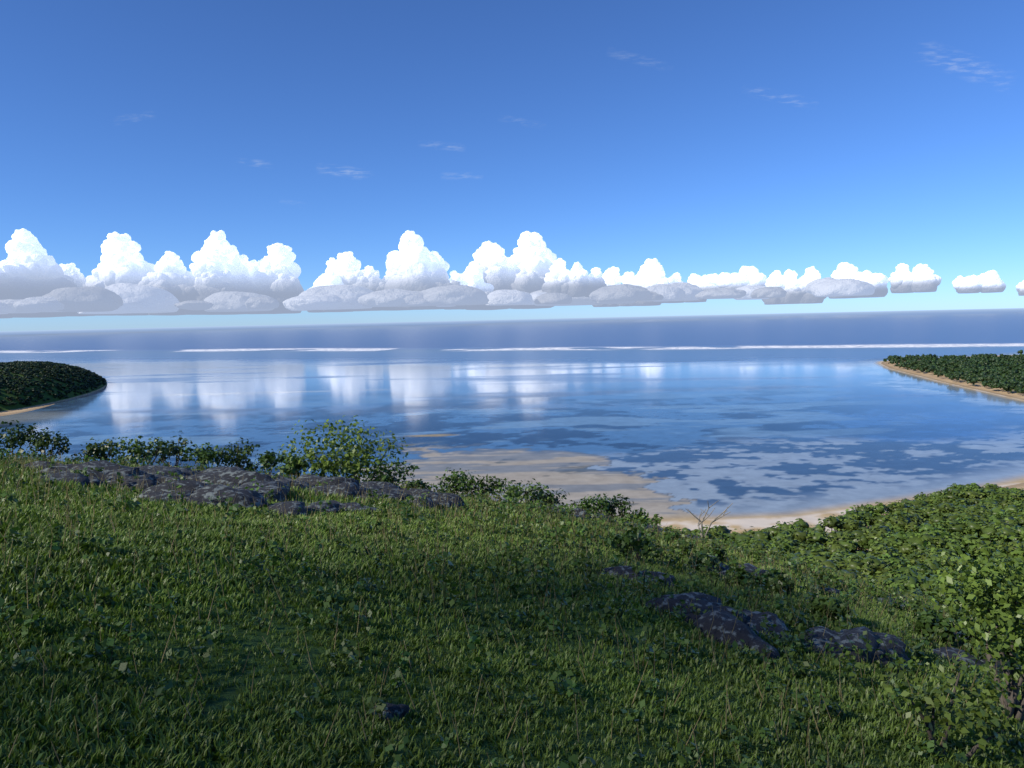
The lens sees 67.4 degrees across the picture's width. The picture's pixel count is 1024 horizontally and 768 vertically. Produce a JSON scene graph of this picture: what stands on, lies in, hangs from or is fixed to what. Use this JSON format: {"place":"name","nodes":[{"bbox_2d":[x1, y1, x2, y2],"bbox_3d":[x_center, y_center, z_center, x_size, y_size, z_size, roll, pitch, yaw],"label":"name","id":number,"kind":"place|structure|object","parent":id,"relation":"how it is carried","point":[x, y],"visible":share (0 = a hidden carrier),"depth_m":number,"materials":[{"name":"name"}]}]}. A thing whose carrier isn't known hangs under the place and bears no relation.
{"place":"outdoors","nodes":[
{"label":"outdoors","id":0,"kind":"place"},
{"bbox_2d":[0,324,1023,532],"bbox_3d":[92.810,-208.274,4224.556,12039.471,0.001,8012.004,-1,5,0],"label":"lagoon water","id":1,"kind":"structure","parent":0,"point":[761,428],"depth_m":1277.07,"materials":[{"name":"blue liquid"}]},
{"bbox_2d":[0,229,1023,317],"bbox_3d":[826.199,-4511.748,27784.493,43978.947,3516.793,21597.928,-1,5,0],"label":"cloud","id":2,"kind":"structure","parent":0,"point":[222,277],"depth_m":26151.67,"materials":[{"name":"white"}]},
{"bbox_2d":[0,470,1023,767],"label":"hill terrain","id":3,"kind":"structure","parent":0,"point":[220,700],"depth_m":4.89,"materials":[{"name":"green plant"}]},
{"bbox_2d":[0,457,949,617],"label":"grass","id":4,"kind":"structure","parent":3,"relation":"on","point":[306,494],"depth_m":15.41,"materials":[{"name":"green plant"}]},
{"bbox_2d":[0,447,1003,677],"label":"herbs","id":5,"kind":"object","parent":3,"relation":"on","point":[134,505],"visible":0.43,"depth_m":12.14,"materials":[{"name":"green plant"}]},
{"bbox_2d":[0,415,1023,760],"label":"shrubs","id":6,"kind":"object","parent":3,"relation":"on","point":[1000,595],"depth_m":9.71,"materials":[{"name":"green plant"}]},
{"bbox_2d":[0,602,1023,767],"bbox_3d":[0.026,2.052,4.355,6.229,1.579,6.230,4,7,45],"label":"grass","id":7,"kind":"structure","parent":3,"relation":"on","point":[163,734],"depth_m":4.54,"materials":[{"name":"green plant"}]},
{"bbox_2d":[0,523,1023,767],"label":"grass tufts","id":8,"kind":"object","parent":3,"relation":"on","point":[570,685],"visible":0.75,"depth_m":5.64,"materials":[{"name":"green plant"}]},
{"bbox_2d":[0,448,1023,767],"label":"dry stalks","id":9,"kind":"object","parent":3,"relation":"on","point":[284,514],"visible":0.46,"depth_m":8.55,"materials":[{"name":"plant"}]},
{"bbox_2d":[22,460,1021,720],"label":"rock outcrops","id":10,"kind":"object","parent":3,"relation":"on","point":[200,490],"visible":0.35,"depth_m":12.37,"materials":[{"name":"grey stone"}]},
{"bbox_2d":[373,481,1023,716],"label":"tall herbs","id":11,"kind":"object","parent":3,"relation":"on","point":[649,627],"visible":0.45,"depth_m":10.12,"materials":[{"name":"green plant"}]},
{"bbox_2d":[686,500,732,537],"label":"dead tree","id":12,"kind":"object","parent":3,"relation":"on","point":[703,520],"visible":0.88,"depth_m":43.16,"materials":[{"name":"grey wood"}]},
{"bbox_2d":[0,308,1023,347],"bbox_3d":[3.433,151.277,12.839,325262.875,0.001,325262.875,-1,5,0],"label":"ocean water","id":13,"kind":"structure","parent":0,"point":[1006,316],"depth_m":14626.99,"materials":[{"name":"blue liquid"}]},
{"bbox_2d":[0,355,1023,588],"bbox_3d":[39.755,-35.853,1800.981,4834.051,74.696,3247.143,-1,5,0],"label":"coast terrain","id":14,"kind":"structure","parent":0,"point":[15,409],"depth_m":1568.22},
{"bbox_2d":[0,360,106,410],"bbox_3d":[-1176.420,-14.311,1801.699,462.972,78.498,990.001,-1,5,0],"label":"forested headland","id":15,"kind":"structure","parent":14,"relation":"on","point":[25,369],"depth_m":1705.99,"materials":[{"name":"green plant"}]},
{"bbox_2d":[883,350,1023,393],"bbox_3d":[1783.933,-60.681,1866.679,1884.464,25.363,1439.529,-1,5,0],"label":"cape forest","id":16,"kind":"object","parent":14,"relation":"on","point":[1009,369],"visible":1,"depth_m":1786.26,"materials":[{"name":"green plant"}]},
{"bbox_2d":[0,0,1023,330],"label":"sky","id":17,"kind":"structure","parent":0,"point":[699,137],"materials":[{"name":"blue"}]},
{"bbox_2d":[632,483,1023,614],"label":"coast forest","id":18,"kind":"object","parent":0,"point":[930,518],"depth_m":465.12,"materials":[{"name":"green plant"}]}
]}

